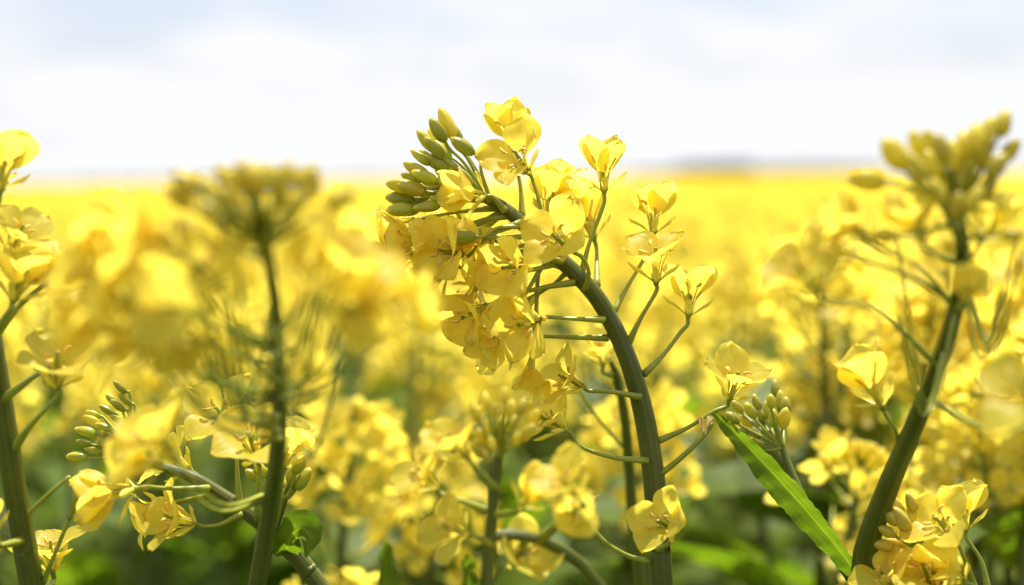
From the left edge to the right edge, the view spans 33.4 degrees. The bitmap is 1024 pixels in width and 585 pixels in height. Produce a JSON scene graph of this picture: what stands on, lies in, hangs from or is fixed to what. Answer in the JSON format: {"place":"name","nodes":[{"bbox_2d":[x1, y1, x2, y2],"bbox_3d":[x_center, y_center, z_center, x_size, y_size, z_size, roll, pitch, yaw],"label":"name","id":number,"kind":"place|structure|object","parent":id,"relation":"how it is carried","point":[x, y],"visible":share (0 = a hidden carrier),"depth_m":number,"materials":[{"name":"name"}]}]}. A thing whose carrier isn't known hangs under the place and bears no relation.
{"place":"outdoors","nodes":[
{"label":"outdoors","id":0,"kind":"place"},
{"bbox_2d":[7,443,806,584],"bbox_3d":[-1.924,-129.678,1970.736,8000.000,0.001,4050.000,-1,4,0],"label":"ground","id":1,"kind":"structure","parent":0,"point":[143,579],"depth_m":5.32,"materials":[{"name":"green plant"}]},
{"bbox_2d":[0,304,54,529],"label":"rapeseed plant","id":2,"kind":"object","parent":1,"relation":"on","point":[37,524],"visible":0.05,"depth_m":1.83,"materials":[{"name":"yellow plant"}]},
{"bbox_2d":[1,227,68,452],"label":"rapeseed plant","id":3,"kind":"object","parent":1,"relation":"on","point":[65,241],"visible":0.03,"depth_m":3.70,"materials":[{"name":"yellow plant"}]},
{"bbox_2d":[1,215,94,462],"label":"rapeseed plant","id":4,"kind":"object","parent":1,"relation":"on","point":[54,219],"visible":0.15,"depth_m":3.93,"materials":[{"name":"yellow plant"}]},
{"bbox_2d":[23,204,76,461],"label":"rapeseed plant","id":5,"kind":"object","parent":1,"relation":"on","point":[73,218],"visible":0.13,"depth_m":5.49,"materials":[{"name":"yellow plant"}]},
{"bbox_2d":[0,129,106,584],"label":"rapeseed plant","id":6,"kind":"object","parent":1,"relation":"on","point":[22,267],"visible":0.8,"depth_m":0.46,"materials":[{"name":"yellow plant"}]},
{"bbox_2d":[45,195,73,454],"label":"rapeseed plant","id":7,"kind":"object","parent":1,"relation":"on","point":[52,199],"visible":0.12,"depth_m":6.93,"materials":[{"name":"yellow plant"}]},
{"bbox_2d":[0,279,119,531],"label":"rapeseed plant","id":8,"kind":"object","parent":1,"relation":"on","point":[33,473],"visible":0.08,"depth_m":2.67,"materials":[{"name":"yellow plant"}]},
{"bbox_2d":[0,239,136,576],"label":"rapeseed plant","id":9,"kind":"object","parent":1,"relation":"on","point":[44,485],"visible":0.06,"depth_m":2.87,"materials":[{"name":"yellow plant"}]},
{"bbox_2d":[54,200,85,379],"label":"rapeseed plant","id":10,"kind":"object","parent":1,"relation":"on","point":[66,204],"visible":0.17,"depth_m":5.41,"materials":[{"name":"yellow plant"}]},
{"bbox_2d":[44,217,96,453],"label":"rapeseed plant","id":11,"kind":"object","parent":1,"relation":"on","point":[68,221],"visible":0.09,"depth_m":4.76,"materials":[{"name":"yellow plant"}]},
{"bbox_2d":[55,191,88,285],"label":"rapeseed plant","id":12,"kind":"object","parent":1,"relation":"on","point":[76,200],"visible":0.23,"depth_m":6.06,"materials":[{"name":"yellow plant"}]},
{"bbox_2d":[49,213,95,389],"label":"rapeseed plant","id":13,"kind":"object","parent":1,"relation":"on","point":[81,216],"visible":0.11,"depth_m":4.95,"materials":[{"name":"yellow plant"}]},
{"bbox_2d":[0,287,160,584],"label":"rapeseed plant","id":14,"kind":"object","parent":1,"relation":"on","point":[41,449],"visible":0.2,"depth_m":1.64,"materials":[{"name":"yellow plant"}]},
{"bbox_2d":[0,225,160,584],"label":"rapeseed plant","id":15,"kind":"object","parent":1,"relation":"on","point":[46,398],"visible":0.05,"depth_m":3.02,"materials":[{"name":"yellow plant"}]},
{"bbox_2d":[17,279,168,557],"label":"rapeseed plant","id":16,"kind":"object","parent":1,"relation":"on","point":[47,420],"visible":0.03,"depth_m":2.03,"materials":[{"name":"yellow plant"}]},
{"bbox_2d":[0,322,205,584],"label":"rapeseed plant","id":17,"kind":"object","parent":1,"relation":"on","point":[110,525],"visible":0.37,"depth_m":0.96,"materials":[{"name":"yellow plant"}]},
{"bbox_2d":[41,251,170,580],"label":"rapeseed plant","id":18,"kind":"object","parent":1,"relation":"on","point":[166,477],"depth_m":3.16,"materials":[{"name":"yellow plant"}]},
{"bbox_2d":[41,233,217,558],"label":"rapeseed plant","id":19,"kind":"object","parent":1,"relation":"on","point":[167,550],"depth_m":2.90,"materials":[{"name":"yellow plant"}]},
{"bbox_2d":[0,284,312,584],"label":"rapeseed plant","id":20,"kind":"object","parent":1,"relation":"on","point":[90,566],"visible":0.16,"depth_m":1.14,"materials":[{"name":"yellow plant"}]},
{"bbox_2d":[58,220,290,577],"bbox_3d":[-0.520,0.466,2.511,0.397,1.176,0.337,2,5,38],"label":"rapeseed plant","id":21,"kind":"object","parent":1,"relation":"on","point":[181,564],"visible":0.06,"depth_m":2.44,"materials":[{"name":"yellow plant"}]},
{"bbox_2d":[143,210,218,584],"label":"rapeseed plant","id":22,"kind":"object","parent":1,"relation":"on","point":[163,580],"visible":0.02,"depth_m":5.06,"materials":[{"name":"yellow plant"}]},
{"bbox_2d":[162,212,204,559],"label":"rapeseed plant","id":23,"kind":"object","parent":1,"relation":"on","point":[193,219],"visible":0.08,"depth_m":3.26,"materials":[{"name":"yellow plant"}]},
{"bbox_2d":[34,265,338,584],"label":"rapeseed plant","id":24,"kind":"object","parent":1,"relation":"on","point":[53,508],"visible":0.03,"depth_m":1.83,"materials":[{"name":"yellow plant"}]},
{"bbox_2d":[66,373,329,584],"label":"rapeseed plant","id":25,"kind":"object","parent":1,"relation":"on","point":[159,516],"visible":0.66,"depth_m":0.49,"materials":[{"name":"yellow plant"}]},
{"bbox_2d":[162,205,250,307],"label":"rapeseed plant","id":26,"kind":"object","parent":1,"relation":"on","point":[172,212],"visible":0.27,"depth_m":4.99,"materials":[{"name":"yellow plant"}]},
{"bbox_2d":[88,200,341,584],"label":"rapeseed plant","id":27,"kind":"object","parent":1,"relation":"on","point":[286,292],"visible":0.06,"depth_m":2.07,"materials":[{"name":"yellow plant"}]},
{"bbox_2d":[39,159,443,584],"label":"rapeseed plant","id":28,"kind":"object","parent":1,"relation":"on","point":[165,309],"visible":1,"depth_m":0.34,"materials":[{"name":"yellow plant"}]},
{"bbox_2d":[146,271,374,537],"bbox_3d":[-0.357,0.517,2.185,0.333,1.110,0.431,-2,5,-20],"label":"rapeseed plant","id":29,"kind":"object","parent":1,"relation":"on","point":[203,519],"visible":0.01,"depth_m":2.18,"materials":[{"name":"yellow plant"}]},
{"bbox_2d":[151,260,395,557],"bbox_3d":[-0.248,0.511,2.043,0.321,1.139,0.386,0,4,9],"label":"rapeseed plant","id":30,"kind":"object","parent":1,"relation":"on","point":[290,283],"visible":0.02,"depth_m":1.93,"materials":[{"name":"yellow plant"}]},
{"bbox_2d":[108,255,456,584],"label":"rapeseed plant","id":31,"kind":"object","parent":1,"relation":"on","point":[216,470],"visible":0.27,"depth_m":1.25,"materials":[{"name":"yellow plant"}]},
{"bbox_2d":[277,196,357,225],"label":"rapeseed plant","id":32,"kind":"object","parent":1,"relation":"on","point":[320,202],"visible":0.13,"depth_m":4.93,"materials":[{"name":"yellow plant"}]},
{"bbox_2d":[178,273,465,584],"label":"rapeseed plant","id":33,"kind":"object","parent":1,"relation":"on","point":[331,331],"visible":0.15,"depth_m":1.39,"materials":[{"name":"yellow plant"}]},
{"bbox_2d":[309,203,386,500],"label":"rapeseed plant","id":34,"kind":"object","parent":1,"relation":"on","point":[373,206],"visible":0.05,"depth_m":3.67,"materials":[{"name":"yellow plant"}]},
{"bbox_2d":[362,194,389,514],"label":"rapeseed plant","id":35,"kind":"object","parent":1,"relation":"on","point":[365,204],"visible":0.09,"depth_m":5.19,"materials":[{"name":"yellow plant"}]},
{"bbox_2d":[366,188,414,378],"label":"rapeseed plant","id":36,"kind":"object","parent":1,"relation":"on","point":[375,192],"visible":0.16,"depth_m":5.53,"materials":[{"name":"yellow plant"}]},
{"bbox_2d":[310,219,473,546],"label":"rapeseed plant","id":37,"kind":"object","parent":1,"relation":"on","point":[372,481],"depth_m":2.71,"materials":[{"name":"yellow plant"}]},
{"bbox_2d":[283,393,504,584],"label":"rapeseed plant","id":38,"kind":"object","parent":1,"relation":"on","point":[349,417],"visible":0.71,"depth_m":0.75,"materials":[{"name":"yellow plant"}]},
{"bbox_2d":[336,212,478,463],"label":"rapeseed plant","id":39,"kind":"object","parent":1,"relation":"on","point":[442,379],"visible":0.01,"depth_m":3.17,"materials":[{"name":"yellow plant"}]},
{"bbox_2d":[8,162,875,185],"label":"wood","id":40,"kind":"object","parent":1,"relation":"on","point":[734,169],"visible":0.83,"depth_m":1070.79,"materials":[{"name":"grey plant"}]},
{"bbox_2d":[362,249,530,509],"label":"rapeseed plant","id":41,"kind":"object","parent":1,"relation":"on","point":[464,369],"depth_m":2.78,"materials":[{"name":"yellow plant"}]},
{"bbox_2d":[170,279,724,584],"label":"rapeseed plant","id":42,"kind":"object","parent":1,"relation":"on","point":[395,339],"visible":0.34,"depth_m":1.11,"materials":[{"name":"yellow plant"}]},
{"bbox_2d":[324,260,613,584],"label":"rapeseed plant","id":43,"kind":"object","parent":1,"relation":"on","point":[477,477],"visible":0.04,"depth_m":2.04,"materials":[{"name":"yellow plant"}]},
{"bbox_2d":[387,269,583,549],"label":"rapeseed plant","id":44,"kind":"object","parent":1,"relation":"on","point":[545,455],"visible":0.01,"depth_m":2.43,"materials":[{"name":"yellow plant"}]},
{"bbox_2d":[379,387,605,584],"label":"rapeseed plant","id":45,"kind":"object","parent":1,"relation":"on","point":[547,553],"visible":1,"depth_m":0.43,"materials":[{"name":"yellow plant"}]},
{"bbox_2d":[338,269,656,584],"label":"rapeseed plant","id":46,"kind":"object","parent":1,"relation":"on","point":[513,460],"visible":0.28,"depth_m":1.20,"materials":[{"name":"yellow plant"}]},
{"bbox_2d":[460,196,535,372],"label":"rapeseed plant","id":47,"kind":"object","parent":1,"relation":"on","point":[532,208],"visible":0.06,"depth_m":5.07,"materials":[{"name":"yellow plant"}]},
{"bbox_2d":[456,203,541,469],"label":"rapeseed plant","id":48,"kind":"object","parent":1,"relation":"on","point":[476,216],"visible":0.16,"depth_m":4.60,"materials":[{"name":"yellow plant"}]},
{"bbox_2d":[376,238,641,584],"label":"rapeseed plant","id":49,"kind":"object","parent":1,"relation":"on","point":[554,327],"visible":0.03,"depth_m":2.04,"materials":[{"name":"yellow plant"}]},
{"bbox_2d":[493,211,527,457],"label":"rapeseed plant","id":50,"kind":"object","parent":1,"relation":"on","point":[511,231],"visible":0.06,"depth_m":3.39,"materials":[{"name":"yellow plant"}]},
{"bbox_2d":[7,172,1022,432],"bbox_3d":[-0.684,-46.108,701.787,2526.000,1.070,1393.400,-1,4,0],"label":"rapeseed canopy","id":51,"kind":"object","parent":1,"relation":"on","point":[707,178],"visible":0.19,"depth_m":309.98,"materials":[{"name":"yellow plant"}]},
{"bbox_2d":[508,190,541,211],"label":"rapeseed plant","id":52,"kind":"object","parent":1,"relation":"on","point":[515,195],"visible":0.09,"depth_m":5.51,"materials":[{"name":"yellow plant"}]},
{"bbox_2d":[369,95,771,584],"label":"rapeseed plant","id":53,"kind":"object","parent":1,"relation":"on","point":[480,253],"visible":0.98,"depth_m":0.49,"materials":[{"name":"yellow plant"}]},
{"bbox_2d":[503,190,645,435],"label":"rapeseed plant","id":54,"kind":"object","parent":1,"relation":"on","point":[623,201],"visible":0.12,"depth_m":3.54,"materials":[{"name":"yellow plant"}]},
{"bbox_2d":[467,260,713,584],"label":"rapeseed plant","id":55,"kind":"object","parent":1,"relation":"on","point":[616,576],"visible":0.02,"depth_m":2.39,"materials":[{"name":"yellow plant"}]},
{"bbox_2d":[448,236,755,584],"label":"rapeseed plant","id":56,"kind":"object","parent":1,"relation":"on","point":[621,265],"visible":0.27,"depth_m":1.68,"materials":[{"name":"yellow plant"}]},
{"bbox_2d":[561,323,644,584],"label":"rapeseed plant","id":57,"kind":"object","parent":1,"relation":"on","point":[602,350],"visible":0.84,"depth_m":0.58,"materials":[{"name":"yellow plant"}]},
{"bbox_2d":[542,239,663,584],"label":"rapeseed plant","id":58,"kind":"object","parent":1,"relation":"on","point":[647,577],"visible":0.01,"depth_m":2.79,"materials":[{"name":"yellow plant"}]},
{"bbox_2d":[504,212,716,584],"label":"rapeseed plant","id":59,"kind":"object","parent":1,"relation":"on","point":[672,258],"visible":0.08,"depth_m":2.54,"materials":[{"name":"yellow plant"}]},
{"bbox_2d":[539,238,714,483],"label":"rapeseed plant","id":60,"kind":"object","parent":1,"relation":"on","point":[544,432],"depth_m":3.04,"materials":[{"name":"yellow plant"}]},
{"bbox_2d":[622,190,684,408],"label":"rapeseed plant","id":61,"kind":"object","parent":1,"relation":"on","point":[682,192],"visible":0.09,"depth_m":4.58,"materials":[{"name":"yellow plant"}]},
{"bbox_2d":[540,214,767,584],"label":"rapeseed plant","id":62,"kind":"object","parent":1,"relation":"on","point":[611,235],"visible":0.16,"depth_m":2.04,"materials":[{"name":"yellow plant"}]},
{"bbox_2d":[547,206,760,540],"bbox_3d":[0.322,0.415,3.232,0.449,1.156,0.346,2,5,44],"label":"rapeseed plant","id":63,"kind":"object","parent":1,"relation":"on","point":[686,214],"visible":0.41,"depth_m":3.11,"materials":[{"name":"yellow plant"}]},
{"bbox_2d":[618,196,721,323],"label":"rapeseed plant","id":64,"kind":"object","parent":1,"relation":"on","point":[677,203],"visible":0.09,"depth_m":4.25,"materials":[{"name":"yellow plant"}]},
{"bbox_2d":[549,240,831,584],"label":"rapeseed plant","id":65,"kind":"object","parent":1,"relation":"on","point":[688,537],"visible":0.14,"depth_m":1.78,"materials":[{"name":"yellow plant"}]},
{"bbox_2d":[595,223,785,546],"bbox_3d":[0.330,0.463,2.646,0.435,1.138,0.332,-1,4,-5],"label":"rapeseed plant","id":66,"kind":"object","parent":1,"relation":"on","point":[755,537],"visible":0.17,"depth_m":2.69,"materials":[{"name":"yellow plant"}]},
{"bbox_2d":[618,202,762,463],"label":"rapeseed plant","id":67,"kind":"object","parent":1,"relation":"on","point":[712,225],"visible":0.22,"depth_m":3.76,"materials":[{"name":"yellow plant"}]},
{"bbox_2d":[656,185,772,350],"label":"rapeseed plant","id":68,"kind":"object","parent":1,"relation":"on","point":[744,221],"visible":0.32,"depth_m":3.22,"materials":[{"name":"yellow plant"}]},
{"bbox_2d":[653,230,777,556],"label":"rapeseed plant","id":69,"kind":"object","parent":1,"relation":"on","point":[752,237],"visible":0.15,"depth_m":2.83,"materials":[{"name":"yellow plant"}]},
{"bbox_2d":[573,252,903,584],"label":"rapeseed plant","id":70,"kind":"object","parent":1,"relation":"on","point":[741,307],"visible":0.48,"depth_m":1.15,"materials":[{"name":"yellow plant"}]},
{"bbox_2d":[685,198,793,322],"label":"rapeseed plant","id":71,"kind":"object","parent":1,"relation":"on","point":[726,203],"visible":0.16,"depth_m":3.82,"materials":[{"name":"yellow plant"}]},
{"bbox_2d":[496,218,988,584],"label":"rapeseed plant","id":72,"kind":"object","parent":1,"relation":"on","point":[818,400],"visible":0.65,"depth_m":0.80,"materials":[{"name":"yellow plant"}]},
{"bbox_2d":[537,285,948,584],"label":"rapeseed plant","id":73,"kind":"object","parent":1,"relation":"on","point":[607,508],"visible":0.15,"depth_m":1.00,"materials":[{"name":"yellow plant"}]},
{"bbox_2d":[718,199,789,552],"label":"rapeseed plant","id":74,"kind":"object","parent":1,"relation":"on","point":[772,214],"visible":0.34,"depth_m":2.99,"materials":[{"name":"yellow plant"}]},
{"bbox_2d":[612,222,902,554],"bbox_3d":[0.305,0.495,2.039,0.392,1.155,0.326,-3,5,-34],"label":"rapeseed plant","id":75,"kind":"object","parent":1,"relation":"on","point":[789,533],"visible":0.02,"depth_m":1.94,"materials":[{"name":"yellow plant"}]},
{"bbox_2d":[734,198,819,534],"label":"rapeseed plant","id":76,"kind":"object","parent":1,"relation":"on","point":[792,217],"visible":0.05,"depth_m":3.31,"materials":[{"name":"yellow plant"}]},
{"bbox_2d":[749,207,815,317],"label":"rapeseed plant","id":77,"kind":"object","parent":1,"relation":"on","point":[797,221],"visible":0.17,"depth_m":4.11,"materials":[{"name":"yellow plant"}]},
{"bbox_2d":[694,223,898,519],"bbox_3d":[0.346,0.522,1.516,0.373,1.167,0.266,-1,4,0],"label":"rapeseed plant","id":78,"kind":"object","parent":1,"relation":"on","point":[776,335],"visible":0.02,"depth_m":1.49,"materials":[{"name":"yellow plant"}]},
{"bbox_2d":[611,281,1023,584],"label":"rapeseed plant","id":79,"kind":"object","parent":1,"relation":"on","point":[721,479],"visible":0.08,"depth_m":0.80,"materials":[{"name":"yellow plant"}]},
{"bbox_2d":[646,275,999,584],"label":"rapeseed plant","id":80,"kind":"object","parent":1,"relation":"on","point":[694,572],"visible":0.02,"depth_m":1.22,"materials":[{"name":"yellow plant"}]},
{"bbox_2d":[778,185,867,213],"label":"rapeseed plant","id":81,"kind":"object","parent":1,"relation":"on","point":[813,196],"visible":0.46,"depth_m":4.97,"materials":[{"name":"yellow plant"}]},
{"bbox_2d":[654,236,1019,584],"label":"rapeseed plant","id":82,"kind":"object","parent":1,"relation":"on","point":[691,404],"visible":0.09,"depth_m":0.89,"materials":[{"name":"yellow plant"}]},
{"bbox_2d":[764,425,927,584],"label":"rapeseed plant","id":83,"kind":"object","parent":1,"relation":"on","point":[860,460],"visible":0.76,"depth_m":0.66,"materials":[{"name":"yellow plant"}]},
{"bbox_2d":[784,258,907,554],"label":"rapeseed plant","id":84,"kind":"object","parent":1,"relation":"on","point":[791,548],"visible":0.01,"depth_m":2.12,"materials":[{"name":"yellow plant"}]},
{"bbox_2d":[761,218,939,278],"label":"rapeseed plant","id":85,"kind":"object","parent":1,"relation":"on","point":[906,251],"visible":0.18,"depth_m":2.27,"materials":[{"name":"yellow plant"}]},
{"bbox_2d":[712,108,1023,580],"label":"rapeseed plant","id":86,"kind":"object","parent":1,"relation":"on","point":[955,193],"visible":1,"depth_m":0.39,"materials":[{"name":"yellow plant"}]},
{"bbox_2d":[865,184,895,201],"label":"rapeseed plant","id":87,"kind":"object","parent":1,"relation":"on","point":[891,187],"visible":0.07,"depth_m":6.49,"materials":[{"name":"yellow plant"}]},
{"bbox_2d":[857,190,904,220],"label":"rapeseed plant","id":88,"kind":"object","parent":1,"relation":"on","point":[863,210],"visible":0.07,"depth_m":4.54,"materials":[{"name":"yellow plant"}]},
{"bbox_2d":[860,198,903,231],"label":"rapeseed plant","id":89,"kind":"object","parent":1,"relation":"on","point":[877,202],"visible":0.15,"depth_m":3.70,"materials":[{"name":"yellow plant"}]},
{"bbox_2d":[873,186,890,199],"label":"rapeseed plant","id":90,"kind":"object","parent":1,"relation":"on","point":[876,195],"visible":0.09,"depth_m":5.90,"materials":[{"name":"yellow plant"}]},
{"bbox_2d":[758,243,1013,557],"bbox_3d":[0.377,0.534,1.365,0.416,1.162,0.307,-3,4,-25],"label":"rapeseed plant","id":91,"kind":"object","parent":1,"relation":"on","point":[962,475],"visible":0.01,"depth_m":1.30,"materials":[{"name":"yellow plant"}]},
{"bbox_2d":[847,478,990,584],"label":"rapeseed plant","id":92,"kind":"object","parent":1,"relation":"on","point":[916,552],"visible":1,"depth_m":0.48,"materials":[{"name":"yellow plant"}]},
{"bbox_2d":[821,308,1023,584],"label":"rapeseed plant","id":93,"kind":"object","parent":1,"relation":"on","point":[1003,456],"visible":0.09,"depth_m":0.68,"materials":[{"name":"yellow plant"}]},
{"bbox_2d":[891,227,967,446],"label":"rapeseed plant","id":94,"kind":"object","parent":1,"relation":"on","point":[904,240],"visible":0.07,"depth_m":2.43,"materials":[{"name":"yellow plant"}]},
{"bbox_2d":[859,208,1000,276],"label":"rapeseed plant","id":95,"kind":"object","parent":1,"relation":"on","point":[994,262],"visible":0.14,"depth_m":2.62,"materials":[{"name":"yellow plant"}]},
{"bbox_2d":[884,236,1023,584],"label":"rapeseed plant","id":96,"kind":"object","parent":1,"relation":"on","point":[993,534],"visible":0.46,"depth_m":0.70,"materials":[{"name":"yellow plant"}]},
{"bbox_2d":[922,203,998,279],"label":"rapeseed plant","id":97,"kind":"object","parent":1,"relation":"on","point":[937,212],"visible":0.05,"depth_m":2.85,"materials":[{"name":"yellow plant"}]},
{"bbox_2d":[930,209,1022,250],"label":"rapeseed plant","id":98,"kind":"object","parent":1,"relation":"on","point":[1016,225],"visible":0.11,"depth_m":3.21,"materials":[{"name":"yellow plant"}]},
{"bbox_2d":[931,213,1022,479],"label":"rapeseed plant","id":99,"kind":"object","parent":1,"relation":"on","point":[949,235],"visible":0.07,"depth_m":2.58,"materials":[{"name":"yellow plant"}]},
{"bbox_2d":[997,181,1023,220],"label":"rapeseed plant","id":100,"kind":"object","parent":1,"relation":"on","point":[1009,190],"visible":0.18,"depth_m":6.01,"materials":[{"name":"yellow plant"}]},
{"bbox_2d":[0,0,1023,183],"label":"sky","id":101,"kind":"structure","parent":0,"point":[107,90],"materials":[{"name":"white"}]},
{"bbox_2d":[7,165,1023,186],"bbox_3d":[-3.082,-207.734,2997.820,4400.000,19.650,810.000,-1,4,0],"label":"hills","id":102,"kind":"structure","parent":0,"point":[885,170],"depth_m":2780.77,"materials":[{"name":"yellow plant"}]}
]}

